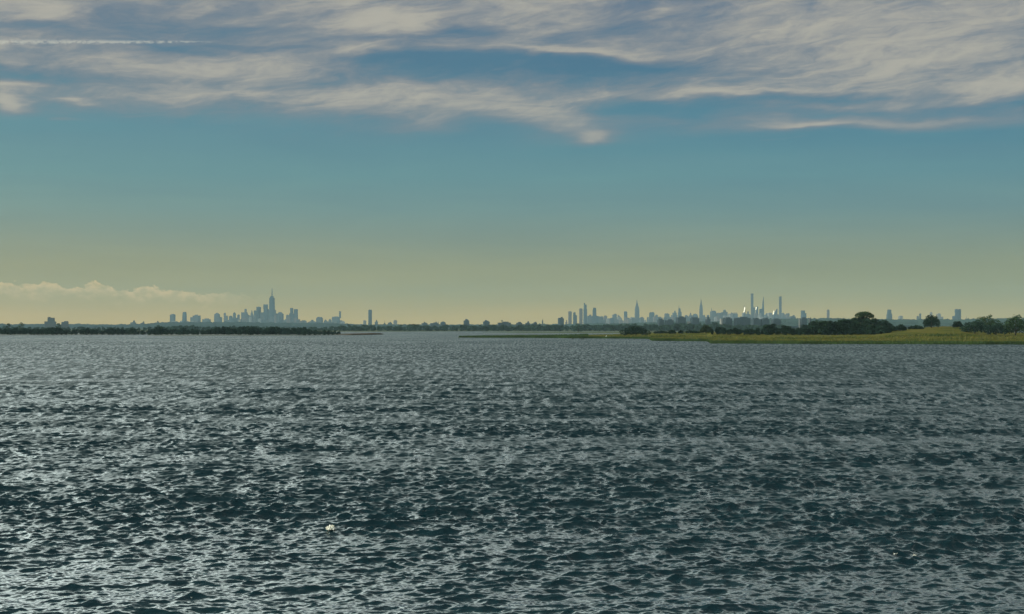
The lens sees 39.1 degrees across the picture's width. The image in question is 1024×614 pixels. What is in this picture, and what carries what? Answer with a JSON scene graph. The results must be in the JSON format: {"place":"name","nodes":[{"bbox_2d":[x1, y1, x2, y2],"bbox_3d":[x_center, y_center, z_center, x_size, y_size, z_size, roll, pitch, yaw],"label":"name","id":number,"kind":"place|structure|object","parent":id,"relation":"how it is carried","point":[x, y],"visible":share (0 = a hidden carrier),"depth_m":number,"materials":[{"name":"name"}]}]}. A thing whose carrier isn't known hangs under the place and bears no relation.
{"place":"outdoors","nodes":[
{"label":"outdoors","id":0,"kind":"place"},
{"bbox_2d":[0,333,147,334],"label":"island","id":1,"kind":"structure","parent":0,"point":[74,334],"depth_m":1968.64,"materials":[{"name":"green plant"}]},
{"bbox_2d":[6,329,13,334],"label":"island tree","id":2,"kind":"object","parent":1,"relation":"on","point":[10,331],"visible":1,"depth_m":1902.15,"materials":[{"name":"green plant"}]},
{"bbox_2d":[49,327,55,334],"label":"island tree","id":3,"kind":"object","parent":1,"relation":"on","point":[51,331],"visible":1,"depth_m":1926.40,"materials":[{"name":"green plant"}]},
{"bbox_2d":[170,314,175,321],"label":"office tower","id":4,"kind":"structure","parent":0,"point":[172,317],"depth_m":18476.23,"materials":[{"name":"concrete"}]},
{"bbox_2d":[182,312,186,321],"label":"office tower","id":5,"kind":"structure","parent":0,"point":[184,316],"depth_m":18483.29,"materials":[{"name":"grey glass"}]},
{"bbox_2d":[190,315,200,321],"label":"office tower","id":6,"kind":"structure","parent":0,"point":[197,318],"depth_m":18475.79,"materials":[{"name":"concrete"}]},
{"bbox_2d":[214,313,221,321],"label":"office tower","id":7,"kind":"structure","parent":0,"point":[217,317],"depth_m":18472.87,"materials":[{"name":"concrete"}]},
{"bbox_2d":[147,334,335,335],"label":"island","id":8,"kind":"structure","parent":0,"point":[235,335],"depth_m":1805.75,"materials":[{"name":"green plant"}]},
{"bbox_2d":[156,326,166,334],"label":"island tree","id":9,"kind":"object","parent":8,"relation":"on","point":[162,331],"visible":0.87,"depth_m":1853.64,"materials":[{"name":"green plant"}]},
{"bbox_2d":[216,327,224,334],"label":"island tree","id":10,"kind":"object","parent":8,"relation":"on","point":[220,331],"visible":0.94,"depth_m":1872.76,"materials":[{"name":"green plant"}]},
{"bbox_2d":[245,326,252,334],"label":"island tree","id":11,"kind":"object","parent":8,"relation":"on","point":[249,331],"visible":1,"depth_m":1820.85,"materials":[{"name":"green plant"}]},
{"bbox_2d":[251,326,257,334],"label":"island tree","id":12,"kind":"object","parent":8,"relation":"on","point":[254,330],"visible":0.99,"depth_m":1830.29,"materials":[{"name":"green plant"}]},
{"bbox_2d":[264,328,270,334],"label":"island tree","id":13,"kind":"object","parent":8,"relation":"on","point":[268,331],"visible":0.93,"depth_m":1865.92,"materials":[{"name":"green plant"}]},
{"bbox_2d":[274,327,281,334],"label":"island tree","id":14,"kind":"object","parent":8,"relation":"on","point":[277,330],"visible":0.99,"depth_m":1853.77,"materials":[{"name":"green plant"}]},
{"bbox_2d":[294,328,301,334],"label":"island tree","id":15,"kind":"object","parent":8,"relation":"on","point":[298,331],"visible":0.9,"depth_m":1848.22,"materials":[{"name":"green plant"}]},
{"bbox_2d":[301,327,307,334],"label":"island tree","id":16,"kind":"object","parent":8,"relation":"on","point":[304,332],"visible":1,"depth_m":1823.55,"materials":[{"name":"green plant"}]},
{"bbox_2d":[241,309,247,318],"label":"office tower","id":17,"kind":"structure","parent":0,"point":[244,314],"depth_m":18478.94,"materials":[{"name":"concrete"}]},
{"bbox_2d":[254,307,260,320],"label":"office tower","id":18,"kind":"structure","parent":0,"point":[257,311],"depth_m":18475.56,"materials":[{"name":"grey glass"}]},
{"bbox_2d":[263,304,268,319],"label":"office tower","id":19,"kind":"structure","parent":0,"point":[266,311],"depth_m":18478.75,"materials":[{"name":"grey glass"}]},
{"bbox_2d":[269,292,274,318],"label":"skyscraper","id":20,"kind":"structure","parent":0,"point":[271,306],"depth_m":18280.91,"materials":[{"name":"grey glass"}]},
{"bbox_2d":[277,312,283,319],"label":"office tower","id":21,"kind":"structure","parent":0,"point":[281,314],"depth_m":18480.38,"materials":[{"name":"concrete"}]},
{"bbox_2d":[294,309,297,319],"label":"office tower","id":22,"kind":"structure","parent":0,"point":[295,312],"depth_m":18484.10,"materials":[{"name":"grey glass"}]},
{"bbox_2d":[332,311,341,322],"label":"office block","id":23,"kind":"structure","parent":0,"point":[335,318],"depth_m":18479.36,"materials":[{"name":"concrete"}]},
{"bbox_2d":[334,333,381,334],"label":"sandbar","id":24,"kind":"structure","parent":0,"point":[361,334],"depth_m":2005.35,"materials":[{"name":"beige sand"}]},
{"bbox_2d":[368,310,371,323],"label":"office tower","id":25,"kind":"structure","parent":0,"point":[369,316],"depth_m":13986.55,"materials":[{"name":"grey glass"}]},
{"bbox_2d":[0,326,1010,328],"bbox_3d":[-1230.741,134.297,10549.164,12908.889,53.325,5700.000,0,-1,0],"label":"hills","id":26,"kind":"structure","parent":0,"point":[317,327],"depth_m":11394.77,"materials":[{"name":"green plant"}]},
{"bbox_2d":[0,318,1023,327],"bbox_3d":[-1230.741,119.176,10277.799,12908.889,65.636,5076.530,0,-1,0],"label":"woods","id":27,"kind":"object","parent":26,"relation":"on","point":[793,322],"visible":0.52,"depth_m":11378.43,"materials":[{"name":"green plant"}]},
{"bbox_2d":[0,331,1023,613],"bbox_3d":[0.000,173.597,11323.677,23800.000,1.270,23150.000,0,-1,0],"label":"water","id":28,"kind":"structure","parent":0,"point":[440,473],"depth_m":97.09,"materials":[{"name":"teal liquid"}]},
{"bbox_2d":[326,525,334,529],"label":"buoy","id":29,"kind":"object","parent":28,"relation":"on","point":[330,527],"visible":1,"depth_m":70.64,"materials":[{"name":"white plastic"}]},
{"bbox_2d":[0,0,1023,324],"label":"sky","id":30,"kind":"structure","parent":0,"point":[406,162],"materials":[{"name":"blue"}]},
{"bbox_2d":[71,329,1023,331],"bbox_3d":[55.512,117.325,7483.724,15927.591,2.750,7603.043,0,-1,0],"label":"land","id":31,"kind":"structure","parent":0,"point":[404,331],"depth_m":3865.26,"materials":[{"name":"green plant"}]},
{"bbox_2d":[351,325,357,330],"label":"shore tree","id":32,"kind":"object","parent":31,"relation":"on","point":[354,327],"visible":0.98,"depth_m":3962.15,"materials":[{"name":"green plant"}]},
{"bbox_2d":[422,325,429,330],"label":"shore tree","id":33,"kind":"object","parent":31,"relation":"on","point":[425,327],"visible":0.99,"depth_m":3992.78,"materials":[{"name":"green plant"}]},
{"bbox_2d":[441,324,449,330],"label":"shore tree","id":34,"kind":"object","parent":31,"relation":"on","point":[444,327],"visible":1,"depth_m":3961.18,"materials":[{"name":"green plant"}]},
{"bbox_2d":[517,325,524,330],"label":"shore tree","id":35,"kind":"object","parent":31,"relation":"on","point":[521,327],"visible":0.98,"depth_m":4022.84,"materials":[{"name":"green plant"}]},
{"bbox_2d":[550,324,557,330],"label":"shore tree","id":36,"kind":"object","parent":31,"relation":"on","point":[553,327],"visible":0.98,"depth_m":3985.65,"materials":[{"name":"green plant"}]},
{"bbox_2d":[581,324,588,330],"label":"shore tree","id":37,"kind":"object","parent":31,"relation":"on","point":[585,327],"visible":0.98,"depth_m":3989.61,"materials":[{"name":"green plant"}]},
{"bbox_2d":[606,324,611,330],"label":"shore tree","id":38,"kind":"object","parent":31,"relation":"on","point":[608,327],"visible":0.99,"depth_m":4010.70,"materials":[{"name":"green plant"}]},
{"bbox_2d":[652,324,658,330],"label":"shore tree","id":39,"kind":"object","parent":31,"relation":"on","point":[655,327],"visible":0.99,"depth_m":3989.25,"materials":[{"name":"green plant"}]},
{"bbox_2d":[657,318,663,325],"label":"brick block","id":40,"kind":"structure","parent":31,"relation":"on","point":[660,321],"depth_m":6390.68,"materials":[{"name":"grey"}]},
{"bbox_2d":[659,325,665,330],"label":"shore tree","id":41,"kind":"object","parent":31,"relation":"on","point":[662,328],"visible":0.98,"depth_m":3960.64,"materials":[{"name":"green plant"}]},
{"bbox_2d":[665,319,673,324],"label":"brick block","id":42,"kind":"structure","parent":31,"relation":"on","point":[669,321],"depth_m":6389.23,"materials":[{"name":"grey"}]},
{"bbox_2d":[674,323,679,330],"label":"shore tree","id":43,"kind":"object","parent":31,"relation":"on","point":[677,328],"visible":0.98,"depth_m":4034.42,"materials":[{"name":"green plant"}]},
{"bbox_2d":[676,316,685,323],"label":"brick block","id":44,"kind":"structure","parent":31,"relation":"on","point":[680,319],"depth_m":6388.64,"materials":[{"name":"grey"}]},
{"bbox_2d":[680,323,686,330],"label":"shore tree","id":45,"kind":"object","parent":31,"relation":"on","point":[683,326],"visible":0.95,"depth_m":4019.40,"materials":[{"name":"green plant"}]},
{"bbox_2d":[686,323,694,330],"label":"shore tree","id":46,"kind":"object","parent":31,"relation":"on","point":[689,326],"visible":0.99,"depth_m":3991.31,"materials":[{"name":"green plant"}]},
{"bbox_2d":[687,317,698,323],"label":"brick block","id":47,"kind":"structure","parent":31,"relation":"on","point":[694,320],"depth_m":6390.26,"materials":[{"name":"grey"}]},
{"bbox_2d":[705,317,710,323],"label":"brick block","id":48,"kind":"structure","parent":31,"relation":"on","point":[708,320],"depth_m":6392.77,"materials":[{"name":"grey"}]},
{"bbox_2d":[712,322,718,330],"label":"shore tree","id":49,"kind":"object","parent":31,"relation":"on","point":[715,325],"visible":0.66,"depth_m":4025.62,"materials":[{"name":"green plant"}]},
{"bbox_2d":[720,317,731,324],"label":"brick block","id":50,"kind":"structure","parent":31,"relation":"on","point":[727,320],"depth_m":5592.23,"materials":[{"name":"grey"}]},
{"bbox_2d":[734,317,750,327],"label":"brick block","id":51,"kind":"structure","parent":31,"relation":"on","point":[743,321],"depth_m":5588.58,"materials":[{"name":"grey"}]},
{"bbox_2d":[751,318,760,325],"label":"brick block","id":52,"kind":"structure","parent":31,"relation":"on","point":[755,321],"depth_m":5689.16,"materials":[{"name":"grey"}]},
{"bbox_2d":[761,318,768,325],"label":"brick block","id":53,"kind":"structure","parent":31,"relation":"on","point":[764,321],"depth_m":5688.79,"materials":[{"name":"grey"}]},
{"bbox_2d":[771,318,780,324],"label":"brick block","id":54,"kind":"structure","parent":31,"relation":"on","point":[776,321],"depth_m":5789.17,"materials":[{"name":"grey"}]},
{"bbox_2d":[799,317,806,327],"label":"brick block","id":55,"kind":"structure","parent":31,"relation":"on","point":[802,320],"depth_m":5590.57,"materials":[{"name":"grey"}]},
{"bbox_2d":[568,311,571,323],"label":"office tower","id":56,"kind":"structure","parent":0,"point":[569,317],"depth_m":15985.38,"materials":[{"name":"brick"}]},
{"bbox_2d":[573,312,576,323],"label":"office tower","id":57,"kind":"structure","parent":0,"point":[574,317],"depth_m":15984.42,"materials":[{"name":"grey glass"}]},
{"bbox_2d":[579,308,582,323],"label":"office tower","id":58,"kind":"structure","parent":0,"point":[580,315],"depth_m":16484.89,"materials":[{"name":"brick"}]},
{"bbox_2d":[583,303,586,323],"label":"skyscraper","id":59,"kind":"structure","parent":0,"point":[585,314],"depth_m":17483.63,"materials":[{"name":"grey glass"}]},
{"bbox_2d":[592,308,598,322],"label":"skyscraper","id":60,"kind":"structure","parent":0,"point":[595,318],"depth_m":17466.77,"materials":[{"name":"grey glass"}]},
{"bbox_2d":[495,331,741,332],"bbox_3d":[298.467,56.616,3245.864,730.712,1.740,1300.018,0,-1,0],"label":"mudflat","id":61,"kind":"structure","parent":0,"point":[572,332],"depth_m":2883.25,"materials":[{"name":"brown soil"}]},
{"bbox_2d":[573,323,582,331],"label":"round tree","id":62,"kind":"object","parent":61,"relation":"on","point":[576,328],"visible":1,"depth_m":2898.39,"materials":[{"name":"green plant"}]},
{"bbox_2d":[635,301,638,318],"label":"skyscraper","id":63,"kind":"structure","parent":0,"point":[636,311],"depth_m":19278.86,"materials":[{"name":"concrete"}]},
{"bbox_2d":[649,312,653,319],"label":"office tower","id":64,"kind":"structure","parent":0,"point":[651,315],"depth_m":18473.82,"materials":[{"name":"grey glass"}]},
{"bbox_2d":[699,301,702,318],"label":"skyscraper","id":65,"kind":"structure","parent":0,"point":[701,312],"depth_m":19285.00,"materials":[{"name":"concrete"}]},
{"bbox_2d":[710,308,715,318],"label":"office tower","id":66,"kind":"structure","parent":0,"point":[712,313],"depth_m":18471.43,"materials":[{"name":"concrete"}]},
{"bbox_2d":[458,326,1023,340],"bbox_3d":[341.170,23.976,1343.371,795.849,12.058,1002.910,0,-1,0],"label":"marsh","id":67,"kind":"structure","parent":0,"point":[942,330],"depth_m":1193.89,"materials":[{"name":"green plant"}]},
{"bbox_2d":[619,326,650,335],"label":"bush","id":68,"kind":"object","parent":67,"relation":"on","point":[631,330],"visible":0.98,"depth_m":1476.80,"materials":[{"name":"green plant"}]},
{"bbox_2d":[700,324,711,333],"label":"round tree","id":69,"kind":"object","parent":67,"relation":"on","point":[706,329],"visible":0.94,"depth_m":1419.21,"materials":[{"name":"green plant"}]},
{"bbox_2d":[459,333,1023,344],"bbox_3d":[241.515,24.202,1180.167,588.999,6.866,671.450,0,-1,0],"label":"marsh grass","id":70,"kind":"structure","parent":67,"relation":"on","point":[883,338],"depth_m":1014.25,"materials":[{"name":"green plant"}]},
{"bbox_2d":[762,324,775,334],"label":"marsh tree","id":71,"kind":"object","parent":67,"relation":"on","point":[765,329],"visible":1,"depth_m":1236.97,"materials":[{"name":"green plant"}]},
{"bbox_2d":[803,328,811,334],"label":"marsh tree","id":72,"kind":"object","parent":67,"relation":"on","point":[807,331],"visible":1,"depth_m":1239.74,"materials":[{"name":"green plant"}]},
{"bbox_2d":[808,320,819,334],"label":"marsh tree","id":73,"kind":"object","parent":67,"relation":"on","point":[814,328],"visible":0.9,"depth_m":1243.44,"materials":[{"name":"green plant"}]},
{"bbox_2d":[816,320,836,334],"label":"marsh tree","id":74,"kind":"object","parent":67,"relation":"on","point":[827,326],"visible":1,"depth_m":1224.05,"materials":[{"name":"green plant"}]},
{"bbox_2d":[832,320,842,334],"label":"marsh tree","id":75,"kind":"object","parent":67,"relation":"on","point":[838,328],"visible":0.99,"depth_m":1223.83,"materials":[{"name":"green plant"}]},
{"bbox_2d":[841,325,847,334],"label":"marsh tree","id":76,"kind":"object","parent":67,"relation":"on","point":[844,329],"visible":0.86,"depth_m":1238.54,"materials":[{"name":"green plant"}]},
{"bbox_2d":[837,319,855,333],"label":"marsh tree","id":77,"kind":"object","parent":67,"relation":"on","point":[849,323],"visible":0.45,"depth_m":1271.68,"materials":[{"name":"green plant"}]},
{"bbox_2d":[854,322,862,333],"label":"marsh tree","id":78,"kind":"object","parent":67,"relation":"on","point":[859,324],"visible":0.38,"depth_m":1276.46,"materials":[{"name":"green plant"}]},
{"bbox_2d":[855,311,873,322],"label":"umbrella tree","id":79,"kind":"object","parent":67,"relation":"on","point":[860,314],"visible":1,"depth_m":1297.88,"materials":[{"name":"green plant"}]},
{"bbox_2d":[860,319,870,333],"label":"marsh tree","id":80,"kind":"object","parent":67,"relation":"on","point":[864,326],"visible":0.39,"depth_m":1264.03,"materials":[{"name":"green plant"}]},
{"bbox_2d":[864,318,879,334],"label":"marsh tree","id":81,"kind":"object","parent":67,"relation":"on","point":[871,328],"visible":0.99,"depth_m":1241.78,"materials":[{"name":"green plant"}]},
{"bbox_2d":[874,320,888,333],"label":"marsh tree","id":82,"kind":"object","parent":67,"relation":"on","point":[880,328],"visible":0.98,"depth_m":1236.59,"materials":[{"name":"green plant"}]},
{"bbox_2d":[884,324,892,332],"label":"marsh tree","id":83,"kind":"object","parent":67,"relation":"on","point":[888,329],"visible":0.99,"depth_m":1232.95,"materials":[{"name":"green plant"}]},
{"bbox_2d":[893,324,906,330],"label":"bush","id":84,"kind":"object","parent":67,"relation":"on","point":[900,327],"visible":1,"depth_m":1259.30,"materials":[{"name":"green plant"}]},
{"bbox_2d":[908,325,923,329],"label":"bush","id":85,"kind":"object","parent":67,"relation":"on","point":[915,327],"visible":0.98,"depth_m":1268.19,"materials":[{"name":"green plant"}]},
{"bbox_2d":[923,314,940,327],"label":"round tree","id":86,"kind":"object","parent":67,"relation":"on","point":[927,322],"visible":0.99,"depth_m":1288.25,"materials":[{"name":"green plant"}]},
{"bbox_2d":[952,321,962,327],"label":"round tree","id":87,"kind":"object","parent":67,"relation":"on","point":[957,324],"visible":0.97,"depth_m":1289.14,"materials":[{"name":"green plant"}]},
{"bbox_2d":[959,319,987,333],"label":"bush","id":88,"kind":"object","parent":67,"relation":"on","point":[975,325],"visible":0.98,"depth_m":1163.72,"materials":[{"name":"green plant"}]},
{"bbox_2d":[977,315,1002,332],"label":"windswept tree","id":89,"kind":"object","parent":67,"relation":"on","point":[990,322],"visible":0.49,"depth_m":1183.31,"materials":[{"name":"green plant"}]},
{"bbox_2d":[985,322,1008,334],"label":"bush","id":90,"kind":"object","parent":67,"relation":"on","point":[996,328],"visible":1,"depth_m":1159.07,"materials":[{"name":"green plant"}]},
{"bbox_2d":[1000,314,1023,334],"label":"bushy tree","id":91,"kind":"object","parent":67,"relation":"on","point":[1009,324],"visible":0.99,"depth_m":1164.02,"materials":[{"name":"green plant"}]},
{"bbox_2d":[751,294,754,313],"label":"skyscraper","id":92,"kind":"structure","parent":0,"point":[752,309],"depth_m":18988.06,"materials":[{"name":"concrete"}]},
{"bbox_2d":[762,297,763,316],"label":"skyscraper","id":93,"kind":"structure","parent":0,"point":[763,308],"depth_m":18989.88,"materials":[{"name":"grey glass"}]},
{"bbox_2d":[779,296,781,313],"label":"skyscraper","id":94,"kind":"structure","parent":0,"point":[780,304],"depth_m":18988.45,"materials":[{"name":"concrete"}]},
{"bbox_2d":[886,310,891,318],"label":"office tower","id":95,"kind":"structure","parent":0,"point":[889,315],"depth_m":14983.33,"materials":[{"name":"grey glass"}]},
{"bbox_2d":[952,309,960,319],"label":"office tower","id":96,"kind":"structure","parent":0,"point":[957,316],"depth_m":14989.20,"materials":[{"name":"grey glass"}]},
{"label":"city ground","id":97,"kind":"structure","parent":0,"visible":0},
{"bbox_2d":[44,317,55,327],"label":"apartment block","id":98,"kind":"structure","parent":97,"relation":"on","point":[50,322],"depth_m":7474.80,"materials":[{"name":"concrete"}]},
{"bbox_2d":[61,321,68,327],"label":"apartment block","id":99,"kind":"structure","parent":97,"relation":"on","point":[65,324],"depth_m":7583.81,"materials":[{"name":"concrete"}]},
{"bbox_2d":[289,308,293,319],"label":"office tower","id":100,"kind":"structure","parent":97,"relation":"on","point":[291,314],"depth_m":18485.11,"materials":[{"name":"grey glass"}]},
{"bbox_2d":[430,322,438,327],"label":"apartment block","id":101,"kind":"structure","parent":97,"relation":"on","point":[434,324],"depth_m":8978.95,"materials":[{"name":"grey"}]},
{"bbox_2d":[483,320,489,325],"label":"apartment block","id":102,"kind":"structure","parent":97,"relation":"on","point":[486,322],"depth_m":7485.65,"materials":[{"name":"grey"}]},
{"bbox_2d":[498,320,510,326],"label":"apartment block","id":103,"kind":"structure","parent":97,"relation":"on","point":[508,324],"depth_m":6989.03,"materials":[{"name":"grey"}]},
{"bbox_2d":[558,317,563,325],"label":"apartment block","id":104,"kind":"structure","parent":97,"relation":"on","point":[561,321],"depth_m":8985.79,"materials":[{"name":"grey"}]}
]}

